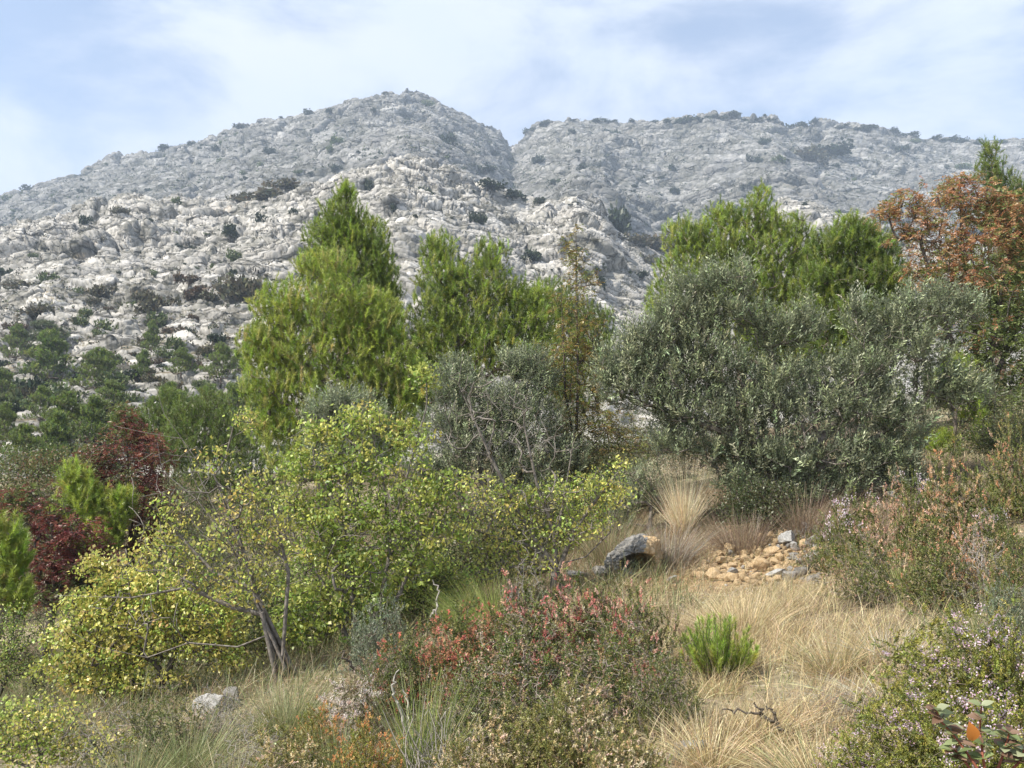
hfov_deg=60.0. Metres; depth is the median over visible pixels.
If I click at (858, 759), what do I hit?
heath bush
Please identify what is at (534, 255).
mountain shrub
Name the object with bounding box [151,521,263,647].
evergreen shrub
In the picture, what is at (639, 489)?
olive shrub
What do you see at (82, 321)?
mountain shrub
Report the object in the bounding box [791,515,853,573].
heath bush
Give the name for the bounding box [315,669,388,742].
heath bush
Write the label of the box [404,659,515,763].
heath bush
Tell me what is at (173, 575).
evergreen shrub
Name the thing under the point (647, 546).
hollow rock
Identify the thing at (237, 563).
evergreen shrub
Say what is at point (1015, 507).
heath bush
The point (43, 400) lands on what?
hillside pine
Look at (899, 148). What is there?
mountain shrub
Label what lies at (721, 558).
rubble stone
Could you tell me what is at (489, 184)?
mountain shrub
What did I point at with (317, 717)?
heath bush
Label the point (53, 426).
hillside pine
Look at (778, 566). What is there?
rubble stone
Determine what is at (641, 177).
mountain shrub
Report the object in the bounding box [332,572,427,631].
evergreen shrub
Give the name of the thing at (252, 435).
hillside pine
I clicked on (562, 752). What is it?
heath bush
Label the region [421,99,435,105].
mountain shrub
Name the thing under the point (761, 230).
pine tree
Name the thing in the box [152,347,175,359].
mountain shrub
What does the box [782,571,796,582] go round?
rubble stone
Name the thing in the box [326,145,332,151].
mountain shrub
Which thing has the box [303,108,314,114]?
ridge pine
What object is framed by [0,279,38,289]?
mountain shrub
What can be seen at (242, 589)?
evergreen shrub
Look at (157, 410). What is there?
pine tree
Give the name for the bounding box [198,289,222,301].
mountain shrub
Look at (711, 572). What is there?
rubble stone
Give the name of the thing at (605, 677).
heath bush
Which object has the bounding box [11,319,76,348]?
hillside pine
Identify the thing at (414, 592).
evergreen shrub
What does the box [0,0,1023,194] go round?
sky
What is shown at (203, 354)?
mountain shrub
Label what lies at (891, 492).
stone
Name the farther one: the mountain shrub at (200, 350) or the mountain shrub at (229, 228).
the mountain shrub at (229, 228)
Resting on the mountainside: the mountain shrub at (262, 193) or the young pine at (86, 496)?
the mountain shrub at (262, 193)
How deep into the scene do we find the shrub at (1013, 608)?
6.30 m
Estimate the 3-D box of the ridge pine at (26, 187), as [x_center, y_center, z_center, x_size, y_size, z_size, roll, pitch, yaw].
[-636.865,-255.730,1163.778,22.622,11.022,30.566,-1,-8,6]
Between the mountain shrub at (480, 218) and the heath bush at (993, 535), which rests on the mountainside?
the mountain shrub at (480, 218)
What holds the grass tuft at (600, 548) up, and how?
on the ground at (774, 678)
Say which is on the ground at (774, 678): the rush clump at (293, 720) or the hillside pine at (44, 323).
the rush clump at (293, 720)
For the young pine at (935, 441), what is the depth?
18.54 m
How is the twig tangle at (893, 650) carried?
on the ground at (774, 678)
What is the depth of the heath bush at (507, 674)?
6.75 m
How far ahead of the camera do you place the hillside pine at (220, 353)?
132.60 m
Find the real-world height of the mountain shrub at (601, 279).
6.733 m
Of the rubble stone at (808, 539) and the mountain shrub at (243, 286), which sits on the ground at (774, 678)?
the rubble stone at (808, 539)
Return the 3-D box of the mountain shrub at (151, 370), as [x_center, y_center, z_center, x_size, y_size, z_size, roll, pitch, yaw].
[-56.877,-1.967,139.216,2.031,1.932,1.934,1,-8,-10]
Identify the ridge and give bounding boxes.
[0,88,1023,254]
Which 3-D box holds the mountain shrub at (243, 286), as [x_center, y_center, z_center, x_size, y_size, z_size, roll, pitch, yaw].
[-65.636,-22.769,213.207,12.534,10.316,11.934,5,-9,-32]
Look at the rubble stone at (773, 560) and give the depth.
13.00 m
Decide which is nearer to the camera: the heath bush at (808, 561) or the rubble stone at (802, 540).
the heath bush at (808, 561)
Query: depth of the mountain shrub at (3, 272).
301.42 m
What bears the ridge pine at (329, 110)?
on the ridge
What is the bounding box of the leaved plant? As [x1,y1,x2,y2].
[925,699,1023,767]
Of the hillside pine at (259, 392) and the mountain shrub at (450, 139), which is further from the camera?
the mountain shrub at (450, 139)
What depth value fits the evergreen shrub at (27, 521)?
26.62 m
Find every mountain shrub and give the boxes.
[0,194,14,200]
[0,268,14,275]
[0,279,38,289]
[0,360,13,366]
[1,321,27,330]
[15,301,54,320]
[25,360,55,369]
[28,252,38,256]
[36,271,59,282]
[69,314,80,322]
[72,286,83,294]
[72,316,88,325]
[77,307,93,317]
[78,214,93,226]
[84,283,118,297]
[85,296,102,303]
[92,329,109,334]
[94,318,118,330]
[108,205,130,214]
[111,353,124,363]
[118,300,138,308]
[123,367,140,381]
[130,288,155,300]
[130,333,166,347]
[134,293,182,313]
[139,374,163,381]
[143,356,163,363]
[143,367,156,373]
[144,311,167,326]
[149,269,157,277]
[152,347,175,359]
[156,363,166,367]
[156,376,187,390]
[161,324,185,333]
[163,335,186,349]
[171,196,181,204]
[173,270,201,285]
[182,326,197,333]
[182,359,202,369]
[183,287,195,300]
[187,314,198,320]
[188,284,210,298]
[195,342,215,357]
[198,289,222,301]
[202,351,213,356]
[207,331,226,342]
[210,144,219,151]
[212,273,267,301]
[221,221,238,242]
[225,191,245,201]
[225,248,241,261]
[229,268,237,273]
[236,183,284,200]
[255,211,277,222]
[262,147,275,154]
[263,177,300,190]
[288,207,298,213]
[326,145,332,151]
[330,135,344,145]
[330,162,342,173]
[363,178,373,190]
[390,203,397,211]
[418,185,433,194]
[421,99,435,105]
[438,131,457,145]
[468,211,487,224]
[477,163,497,173]
[477,177,507,191]
[503,188,526,200]
[521,246,541,261]
[531,153,544,163]
[532,195,545,204]
[568,128,577,134]
[576,164,585,170]
[596,276,606,290]
[604,128,622,133]
[606,199,631,233]
[616,231,654,246]
[629,232,678,255]
[634,269,648,277]
[637,175,645,181]
[639,252,657,264]
[667,163,676,171]
[668,186,680,193]
[676,114,712,122]
[746,153,763,162]
[757,136,771,144]
[771,154,785,162]
[789,142,836,165]
[809,136,854,157]
[895,144,910,152]
[910,138,921,142]
[955,163,972,169]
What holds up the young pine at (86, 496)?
on the ground at (774, 678)
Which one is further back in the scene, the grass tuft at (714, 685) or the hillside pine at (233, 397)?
the hillside pine at (233, 397)
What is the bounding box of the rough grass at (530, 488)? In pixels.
[8,406,1023,681]
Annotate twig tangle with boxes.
[180,699,261,737]
[487,637,573,680]
[857,627,939,670]
[955,540,1023,594]
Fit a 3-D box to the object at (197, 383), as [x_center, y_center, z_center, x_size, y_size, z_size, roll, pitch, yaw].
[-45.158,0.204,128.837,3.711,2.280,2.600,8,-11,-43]
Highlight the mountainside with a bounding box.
[0,153,1023,477]
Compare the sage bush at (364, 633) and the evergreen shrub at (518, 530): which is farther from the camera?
the evergreen shrub at (518, 530)
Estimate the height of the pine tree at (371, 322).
9.372 m
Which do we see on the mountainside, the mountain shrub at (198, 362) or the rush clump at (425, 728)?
the mountain shrub at (198, 362)
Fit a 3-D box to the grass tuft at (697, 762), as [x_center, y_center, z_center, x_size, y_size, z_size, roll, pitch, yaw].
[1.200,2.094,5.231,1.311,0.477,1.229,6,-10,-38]
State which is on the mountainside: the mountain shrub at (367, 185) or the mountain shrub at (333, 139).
the mountain shrub at (367, 185)
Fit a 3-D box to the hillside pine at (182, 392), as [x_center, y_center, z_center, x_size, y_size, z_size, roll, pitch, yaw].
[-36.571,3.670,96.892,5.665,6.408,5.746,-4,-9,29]
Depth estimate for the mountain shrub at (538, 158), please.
958.76 m
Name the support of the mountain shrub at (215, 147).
on the ridge
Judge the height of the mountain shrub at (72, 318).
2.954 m
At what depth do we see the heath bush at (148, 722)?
7.39 m
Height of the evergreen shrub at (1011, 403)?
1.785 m
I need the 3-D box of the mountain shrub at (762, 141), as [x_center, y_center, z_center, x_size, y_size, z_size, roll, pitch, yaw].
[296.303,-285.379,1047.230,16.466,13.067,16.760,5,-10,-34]
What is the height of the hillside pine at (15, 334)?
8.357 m
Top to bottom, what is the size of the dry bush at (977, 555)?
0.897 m
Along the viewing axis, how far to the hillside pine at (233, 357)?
138.13 m
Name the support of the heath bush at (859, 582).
on the ground at (774, 678)
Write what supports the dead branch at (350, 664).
on the ground at (774, 678)
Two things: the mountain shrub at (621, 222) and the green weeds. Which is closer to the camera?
the green weeds
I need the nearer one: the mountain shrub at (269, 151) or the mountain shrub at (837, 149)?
the mountain shrub at (269, 151)
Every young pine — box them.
[0,508,37,642]
[42,454,141,647]
[678,612,760,683]
[916,349,994,455]
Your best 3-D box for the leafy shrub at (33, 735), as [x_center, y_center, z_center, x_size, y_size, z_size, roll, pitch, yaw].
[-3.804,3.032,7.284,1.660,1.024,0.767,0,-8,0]
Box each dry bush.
[45,693,166,767]
[174,680,249,747]
[209,700,293,767]
[493,541,565,646]
[933,518,1023,608]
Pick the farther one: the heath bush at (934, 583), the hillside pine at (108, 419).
the hillside pine at (108, 419)
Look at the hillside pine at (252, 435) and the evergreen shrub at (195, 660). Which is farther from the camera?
the hillside pine at (252, 435)
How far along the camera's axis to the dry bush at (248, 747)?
6.39 m
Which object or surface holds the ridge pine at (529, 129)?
on the ridge
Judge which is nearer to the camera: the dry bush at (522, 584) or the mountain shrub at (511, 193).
the dry bush at (522, 584)
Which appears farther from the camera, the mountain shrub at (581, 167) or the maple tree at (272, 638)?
the mountain shrub at (581, 167)
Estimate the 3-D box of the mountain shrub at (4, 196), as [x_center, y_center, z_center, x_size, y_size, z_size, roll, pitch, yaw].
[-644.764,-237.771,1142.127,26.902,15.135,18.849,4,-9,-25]
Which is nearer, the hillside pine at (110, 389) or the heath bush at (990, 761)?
the heath bush at (990, 761)
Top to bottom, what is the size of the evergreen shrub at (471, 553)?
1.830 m
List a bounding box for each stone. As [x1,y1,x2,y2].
[696,571,704,578]
[705,567,720,580]
[716,550,722,555]
[716,556,725,563]
[716,573,725,580]
[724,543,734,550]
[724,572,737,580]
[727,567,737,572]
[728,562,737,566]
[733,578,740,585]
[739,556,747,562]
[739,571,748,580]
[744,577,752,582]
[751,557,769,571]
[751,572,760,578]
[755,548,763,555]
[763,546,779,555]
[769,557,779,563]
[772,575,782,580]
[774,564,786,569]
[775,552,783,560]
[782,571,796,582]
[790,541,799,550]
[793,567,807,577]
[799,538,806,547]
[805,535,818,547]
[805,575,814,583]
[886,490,897,500]
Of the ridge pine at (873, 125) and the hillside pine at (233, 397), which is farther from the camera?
the ridge pine at (873, 125)
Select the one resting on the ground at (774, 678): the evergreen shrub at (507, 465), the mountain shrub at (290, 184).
the evergreen shrub at (507, 465)
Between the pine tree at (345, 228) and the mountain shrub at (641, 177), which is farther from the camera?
the mountain shrub at (641, 177)
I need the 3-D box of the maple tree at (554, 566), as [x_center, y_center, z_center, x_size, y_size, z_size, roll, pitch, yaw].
[0.418,1.360,12.676,2.946,3.712,1.270,0,-8,0]
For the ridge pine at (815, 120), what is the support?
on the ridge
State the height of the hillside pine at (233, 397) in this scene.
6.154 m
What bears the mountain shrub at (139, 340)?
on the mountainside
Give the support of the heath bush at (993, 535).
on the ground at (774, 678)
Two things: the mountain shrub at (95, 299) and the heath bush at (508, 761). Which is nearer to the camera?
the heath bush at (508, 761)
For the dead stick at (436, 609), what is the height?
0.664 m
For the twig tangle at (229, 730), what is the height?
0.366 m
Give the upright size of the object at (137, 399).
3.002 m
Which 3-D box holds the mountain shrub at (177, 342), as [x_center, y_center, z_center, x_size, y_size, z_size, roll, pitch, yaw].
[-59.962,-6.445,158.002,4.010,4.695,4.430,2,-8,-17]
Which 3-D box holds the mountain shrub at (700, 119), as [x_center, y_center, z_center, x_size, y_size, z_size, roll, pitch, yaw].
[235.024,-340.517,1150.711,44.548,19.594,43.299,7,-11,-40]
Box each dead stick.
[391,669,414,758]
[424,702,452,734]
[429,580,439,625]
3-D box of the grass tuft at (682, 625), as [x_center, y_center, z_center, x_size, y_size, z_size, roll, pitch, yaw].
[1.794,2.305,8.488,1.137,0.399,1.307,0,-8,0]
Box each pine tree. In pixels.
[103,383,196,499]
[146,386,301,540]
[232,239,433,571]
[293,176,407,535]
[393,224,569,511]
[524,272,617,429]
[641,178,838,439]
[794,206,913,439]
[967,135,1023,402]
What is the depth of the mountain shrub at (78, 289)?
229.94 m
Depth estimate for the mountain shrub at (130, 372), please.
138.41 m
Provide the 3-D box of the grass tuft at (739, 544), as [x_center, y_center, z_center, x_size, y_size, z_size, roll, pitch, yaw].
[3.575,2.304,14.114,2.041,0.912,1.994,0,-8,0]
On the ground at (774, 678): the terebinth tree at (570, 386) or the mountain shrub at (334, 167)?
the terebinth tree at (570, 386)
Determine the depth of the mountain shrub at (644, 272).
342.01 m
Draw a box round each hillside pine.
[0,323,34,360]
[0,366,23,401]
[0,400,20,440]
[0,422,48,470]
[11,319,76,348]
[16,327,78,381]
[18,409,84,469]
[20,385,54,423]
[31,390,90,439]
[63,346,119,390]
[70,394,115,445]
[86,379,135,410]
[97,402,149,444]
[104,350,122,370]
[130,348,153,381]
[139,319,162,351]
[149,380,180,411]
[155,389,196,431]
[162,347,198,378]
[188,382,223,419]
[198,341,239,383]
[206,381,256,428]
[226,352,246,371]
[238,377,265,405]
[246,404,284,441]
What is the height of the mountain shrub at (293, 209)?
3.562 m
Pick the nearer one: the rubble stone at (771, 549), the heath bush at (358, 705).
the heath bush at (358, 705)
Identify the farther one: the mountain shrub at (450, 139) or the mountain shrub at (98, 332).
the mountain shrub at (450, 139)
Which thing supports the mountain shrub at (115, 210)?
on the mountainside
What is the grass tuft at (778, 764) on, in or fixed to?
on the ground at (774, 678)
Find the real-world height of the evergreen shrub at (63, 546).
4.782 m
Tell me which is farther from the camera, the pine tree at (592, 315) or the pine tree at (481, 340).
the pine tree at (592, 315)
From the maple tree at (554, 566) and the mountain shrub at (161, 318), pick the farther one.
the mountain shrub at (161, 318)
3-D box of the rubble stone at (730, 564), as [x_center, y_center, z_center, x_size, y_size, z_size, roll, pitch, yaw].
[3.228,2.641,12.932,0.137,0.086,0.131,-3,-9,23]
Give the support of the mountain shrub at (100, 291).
on the mountainside
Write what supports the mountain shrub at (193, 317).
on the mountainside
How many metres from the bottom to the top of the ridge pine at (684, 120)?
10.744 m
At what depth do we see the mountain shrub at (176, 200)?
409.16 m
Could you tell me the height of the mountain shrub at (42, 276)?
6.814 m
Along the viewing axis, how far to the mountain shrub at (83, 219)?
351.47 m
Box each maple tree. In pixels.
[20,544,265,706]
[57,391,304,681]
[253,355,481,653]
[439,353,641,599]
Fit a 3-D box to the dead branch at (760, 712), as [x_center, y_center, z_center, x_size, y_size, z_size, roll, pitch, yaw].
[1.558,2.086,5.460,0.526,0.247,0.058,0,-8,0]
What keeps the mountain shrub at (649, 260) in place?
on the mountainside
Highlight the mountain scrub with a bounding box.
[0,107,1023,458]
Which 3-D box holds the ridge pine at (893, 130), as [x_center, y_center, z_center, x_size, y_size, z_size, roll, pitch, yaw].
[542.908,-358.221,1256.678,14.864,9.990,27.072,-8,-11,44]
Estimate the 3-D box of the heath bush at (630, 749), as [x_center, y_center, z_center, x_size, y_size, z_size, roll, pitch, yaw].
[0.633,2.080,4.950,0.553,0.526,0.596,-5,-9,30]
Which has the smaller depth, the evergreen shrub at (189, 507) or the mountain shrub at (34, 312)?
the evergreen shrub at (189, 507)
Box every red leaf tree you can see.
[0,482,132,686]
[44,400,191,610]
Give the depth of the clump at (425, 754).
5.71 m
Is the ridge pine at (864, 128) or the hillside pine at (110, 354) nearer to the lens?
the hillside pine at (110, 354)
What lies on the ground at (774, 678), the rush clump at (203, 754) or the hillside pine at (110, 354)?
the rush clump at (203, 754)
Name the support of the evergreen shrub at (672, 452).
on the ground at (774, 678)
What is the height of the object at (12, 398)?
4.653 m
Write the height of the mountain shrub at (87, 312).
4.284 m
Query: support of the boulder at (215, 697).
on the ground at (774, 678)
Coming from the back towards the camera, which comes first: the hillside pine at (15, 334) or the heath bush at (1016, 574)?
the hillside pine at (15, 334)
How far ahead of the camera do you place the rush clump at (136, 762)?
6.54 m
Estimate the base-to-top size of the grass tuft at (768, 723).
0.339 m
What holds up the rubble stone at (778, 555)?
on the ground at (774, 678)
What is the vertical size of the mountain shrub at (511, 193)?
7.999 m
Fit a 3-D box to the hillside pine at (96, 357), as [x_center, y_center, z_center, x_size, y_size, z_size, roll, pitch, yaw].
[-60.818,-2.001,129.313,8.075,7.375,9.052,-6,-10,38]
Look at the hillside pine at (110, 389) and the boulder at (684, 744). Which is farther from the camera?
the hillside pine at (110, 389)
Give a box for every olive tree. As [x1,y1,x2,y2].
[288,378,403,625]
[395,333,599,549]
[573,243,1011,525]
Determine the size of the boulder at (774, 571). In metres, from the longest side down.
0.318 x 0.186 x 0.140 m
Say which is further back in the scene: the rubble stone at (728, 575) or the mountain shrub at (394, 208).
the mountain shrub at (394, 208)
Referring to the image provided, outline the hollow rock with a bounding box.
[604,533,662,578]
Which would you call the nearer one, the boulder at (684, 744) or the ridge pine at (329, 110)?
the boulder at (684, 744)
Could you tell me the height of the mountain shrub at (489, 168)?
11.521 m
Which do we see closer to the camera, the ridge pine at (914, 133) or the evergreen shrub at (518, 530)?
the evergreen shrub at (518, 530)
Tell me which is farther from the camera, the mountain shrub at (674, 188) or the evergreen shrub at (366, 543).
the mountain shrub at (674, 188)
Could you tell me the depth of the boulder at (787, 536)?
13.67 m
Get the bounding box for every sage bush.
[334,581,418,678]
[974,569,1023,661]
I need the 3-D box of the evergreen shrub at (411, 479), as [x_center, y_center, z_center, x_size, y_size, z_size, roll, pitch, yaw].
[-1.783,2.415,23.828,4.202,3.593,2.811,0,-8,0]
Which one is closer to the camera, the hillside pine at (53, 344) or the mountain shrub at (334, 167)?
the hillside pine at (53, 344)
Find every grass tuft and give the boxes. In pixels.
[562,500,674,563]
[612,696,796,767]
[614,516,735,568]
[624,452,729,534]
[654,602,754,641]
[670,584,818,636]
[672,650,762,698]
[676,501,793,556]
[704,693,824,743]
[714,715,882,767]
[752,481,887,539]
[764,623,898,678]
[786,663,965,743]
[792,616,947,674]
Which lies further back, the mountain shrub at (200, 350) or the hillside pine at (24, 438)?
the mountain shrub at (200, 350)
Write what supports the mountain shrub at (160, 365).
on the mountainside
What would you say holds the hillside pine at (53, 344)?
on the mountainside
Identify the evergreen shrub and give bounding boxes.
[0,468,69,622]
[0,520,73,662]
[25,465,160,590]
[48,598,163,692]
[110,478,200,612]
[113,461,248,579]
[142,524,239,628]
[147,565,257,680]
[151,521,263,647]
[165,470,309,579]
[195,564,295,667]
[196,499,314,647]
[215,564,337,663]
[242,467,370,584]
[263,520,391,645]
[310,458,460,567]
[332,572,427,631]
[363,539,480,622]
[373,408,517,536]
[413,516,509,600]
[441,487,558,589]
[451,405,569,509]
[483,506,551,556]
[487,469,584,560]
[529,412,620,510]
[535,468,644,541]
[539,409,663,484]
[559,441,654,508]
[578,444,670,517]
[588,407,705,490]
[621,416,739,478]
[703,466,823,533]
[883,418,970,453]
[925,374,1023,448]
[947,405,1023,461]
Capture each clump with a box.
[42,726,215,767]
[121,701,290,767]
[160,733,319,767]
[210,665,344,739]
[261,707,399,767]
[327,659,521,767]
[365,695,510,767]
[403,564,530,631]
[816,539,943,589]
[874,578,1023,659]
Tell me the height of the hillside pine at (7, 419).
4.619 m
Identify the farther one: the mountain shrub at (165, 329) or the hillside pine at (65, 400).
the mountain shrub at (165, 329)
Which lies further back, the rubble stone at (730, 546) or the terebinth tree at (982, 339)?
the terebinth tree at (982, 339)
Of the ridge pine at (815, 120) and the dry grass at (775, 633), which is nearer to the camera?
the dry grass at (775, 633)
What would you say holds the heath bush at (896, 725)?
on the ground at (774, 678)
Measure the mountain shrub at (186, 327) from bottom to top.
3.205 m
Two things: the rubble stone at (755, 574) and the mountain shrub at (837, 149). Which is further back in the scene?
the mountain shrub at (837, 149)
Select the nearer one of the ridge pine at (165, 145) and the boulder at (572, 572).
the boulder at (572, 572)
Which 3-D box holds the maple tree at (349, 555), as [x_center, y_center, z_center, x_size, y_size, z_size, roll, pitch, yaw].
[-1.917,1.636,11.799,3.027,4.112,1.984,0,-8,0]
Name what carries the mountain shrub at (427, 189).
on the mountainside
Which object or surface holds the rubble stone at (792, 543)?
on the ground at (774, 678)
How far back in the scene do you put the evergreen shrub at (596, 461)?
18.82 m
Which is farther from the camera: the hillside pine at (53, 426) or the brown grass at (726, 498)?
the hillside pine at (53, 426)
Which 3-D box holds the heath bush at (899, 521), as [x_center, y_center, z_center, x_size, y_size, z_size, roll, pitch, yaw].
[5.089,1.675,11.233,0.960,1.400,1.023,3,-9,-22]
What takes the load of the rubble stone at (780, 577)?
on the ground at (774, 678)
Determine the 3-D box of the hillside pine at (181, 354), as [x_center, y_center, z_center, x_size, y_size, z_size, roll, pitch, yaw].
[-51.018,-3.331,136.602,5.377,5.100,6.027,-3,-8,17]
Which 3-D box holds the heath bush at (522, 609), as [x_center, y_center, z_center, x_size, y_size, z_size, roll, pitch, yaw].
[0.208,2.188,7.773,1.324,1.215,1.312,0,-8,3]
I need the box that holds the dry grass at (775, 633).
[354,506,1023,767]
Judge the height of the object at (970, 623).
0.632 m
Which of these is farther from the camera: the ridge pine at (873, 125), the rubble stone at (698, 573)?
the ridge pine at (873, 125)
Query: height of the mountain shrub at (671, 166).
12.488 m
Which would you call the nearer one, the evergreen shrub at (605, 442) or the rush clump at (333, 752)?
the rush clump at (333, 752)
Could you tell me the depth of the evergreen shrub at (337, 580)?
13.04 m
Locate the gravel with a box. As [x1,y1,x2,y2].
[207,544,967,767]
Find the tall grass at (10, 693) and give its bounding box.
[0,504,733,750]
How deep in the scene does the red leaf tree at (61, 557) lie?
16.60 m
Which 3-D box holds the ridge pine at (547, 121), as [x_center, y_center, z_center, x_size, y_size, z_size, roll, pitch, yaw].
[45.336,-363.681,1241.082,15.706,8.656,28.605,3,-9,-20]
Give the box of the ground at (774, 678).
[0,400,1023,767]
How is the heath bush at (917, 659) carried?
on the ground at (774, 678)
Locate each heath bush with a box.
[88,679,232,767]
[236,709,337,767]
[285,695,347,760]
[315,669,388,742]
[323,703,404,767]
[343,637,426,718]
[367,611,488,712]
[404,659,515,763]
[418,589,509,675]
[424,718,491,767]
[439,600,606,737]
[458,683,565,767]
[461,561,607,700]
[508,679,641,767]
[510,665,624,767]
[520,606,691,736]
[533,560,643,673]
[573,708,672,767]
[591,578,691,687]
[615,632,712,737]
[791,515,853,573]
[809,710,909,767]
[812,484,914,584]
[817,524,908,605]
[839,664,993,767]
[868,600,1023,730]
[875,462,952,561]
[885,515,989,611]
[901,653,1023,767]
[909,433,1018,560]
[929,591,1023,728]
[947,500,1023,584]
[978,409,1023,523]
[978,528,1023,619]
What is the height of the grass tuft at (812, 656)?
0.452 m
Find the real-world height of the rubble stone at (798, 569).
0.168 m
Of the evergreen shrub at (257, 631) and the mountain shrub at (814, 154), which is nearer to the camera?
the evergreen shrub at (257, 631)
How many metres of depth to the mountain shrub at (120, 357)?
151.39 m
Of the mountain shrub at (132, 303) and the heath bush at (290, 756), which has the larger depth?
the mountain shrub at (132, 303)
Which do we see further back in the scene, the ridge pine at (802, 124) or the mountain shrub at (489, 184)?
the ridge pine at (802, 124)
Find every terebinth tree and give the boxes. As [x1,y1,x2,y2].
[0,430,245,586]
[531,224,653,514]
[863,171,1023,437]
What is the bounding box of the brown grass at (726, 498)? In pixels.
[366,445,1023,631]
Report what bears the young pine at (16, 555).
on the ground at (774, 678)
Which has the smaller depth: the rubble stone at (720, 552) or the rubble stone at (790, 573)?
the rubble stone at (790, 573)
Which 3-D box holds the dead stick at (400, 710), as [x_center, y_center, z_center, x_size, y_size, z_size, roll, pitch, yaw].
[-0.768,2.366,6.319,0.205,0.642,0.055,0,-8,0]
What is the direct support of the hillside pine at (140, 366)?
on the mountainside
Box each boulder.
[192,693,240,716]
[223,686,239,698]
[567,570,590,578]
[592,565,610,577]
[674,740,707,757]
[765,568,786,576]
[778,530,794,544]
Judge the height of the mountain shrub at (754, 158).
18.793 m
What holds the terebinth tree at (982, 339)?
on the ground at (774, 678)
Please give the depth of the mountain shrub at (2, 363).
168.26 m
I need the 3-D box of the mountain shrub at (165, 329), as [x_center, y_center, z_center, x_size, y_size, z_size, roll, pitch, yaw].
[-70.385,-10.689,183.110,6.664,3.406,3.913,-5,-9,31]
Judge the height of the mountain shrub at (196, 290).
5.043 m
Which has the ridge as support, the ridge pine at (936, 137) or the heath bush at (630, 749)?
the ridge pine at (936, 137)
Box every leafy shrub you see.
[0,595,73,697]
[0,688,146,767]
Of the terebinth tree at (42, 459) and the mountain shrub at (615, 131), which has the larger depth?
the mountain shrub at (615, 131)
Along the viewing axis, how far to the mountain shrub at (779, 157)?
967.10 m
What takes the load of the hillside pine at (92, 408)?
on the mountainside
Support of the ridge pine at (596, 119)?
on the ridge
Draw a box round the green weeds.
[469,508,1022,767]
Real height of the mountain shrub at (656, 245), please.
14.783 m
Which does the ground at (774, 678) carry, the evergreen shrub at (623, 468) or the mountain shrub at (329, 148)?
the evergreen shrub at (623, 468)
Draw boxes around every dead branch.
[341,650,368,681]
[722,702,803,739]
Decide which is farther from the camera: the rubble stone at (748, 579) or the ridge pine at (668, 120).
the ridge pine at (668, 120)
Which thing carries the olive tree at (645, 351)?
on the ground at (774, 678)
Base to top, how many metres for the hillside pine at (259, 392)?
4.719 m
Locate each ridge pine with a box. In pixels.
[19,184,31,190]
[160,144,171,147]
[232,123,247,128]
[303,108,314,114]
[324,108,333,113]
[522,127,534,133]
[539,119,551,125]
[592,117,603,121]
[663,118,672,124]
[677,117,688,124]
[717,114,728,120]
[728,110,741,117]
[784,121,807,127]
[807,117,818,123]
[860,125,870,131]
[866,124,877,129]
[889,126,900,132]
[901,131,921,136]
[931,134,941,139]
[944,134,960,139]
[951,136,969,142]
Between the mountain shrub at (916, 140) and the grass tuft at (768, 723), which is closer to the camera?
the grass tuft at (768, 723)
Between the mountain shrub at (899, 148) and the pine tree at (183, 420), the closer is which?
the pine tree at (183, 420)
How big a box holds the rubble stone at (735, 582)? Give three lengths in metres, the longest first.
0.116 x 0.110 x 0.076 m
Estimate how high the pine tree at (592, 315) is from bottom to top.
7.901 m
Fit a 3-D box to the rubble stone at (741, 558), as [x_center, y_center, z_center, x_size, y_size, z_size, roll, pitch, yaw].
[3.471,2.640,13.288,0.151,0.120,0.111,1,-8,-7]
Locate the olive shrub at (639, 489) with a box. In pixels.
[592,455,688,536]
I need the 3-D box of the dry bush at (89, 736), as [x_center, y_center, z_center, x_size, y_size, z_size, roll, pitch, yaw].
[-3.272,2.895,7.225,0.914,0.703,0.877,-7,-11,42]
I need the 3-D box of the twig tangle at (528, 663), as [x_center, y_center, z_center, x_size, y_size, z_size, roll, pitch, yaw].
[0.332,2.497,7.986,1.126,0.640,1.215,0,-8,0]
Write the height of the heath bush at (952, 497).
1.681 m
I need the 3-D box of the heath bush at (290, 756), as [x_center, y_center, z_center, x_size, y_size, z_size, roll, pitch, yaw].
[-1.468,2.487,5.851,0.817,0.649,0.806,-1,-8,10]
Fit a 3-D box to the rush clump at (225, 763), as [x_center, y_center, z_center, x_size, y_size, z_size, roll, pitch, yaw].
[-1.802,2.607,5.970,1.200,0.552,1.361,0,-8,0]
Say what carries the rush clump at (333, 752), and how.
on the ground at (774, 678)
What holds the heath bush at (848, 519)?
on the ground at (774, 678)

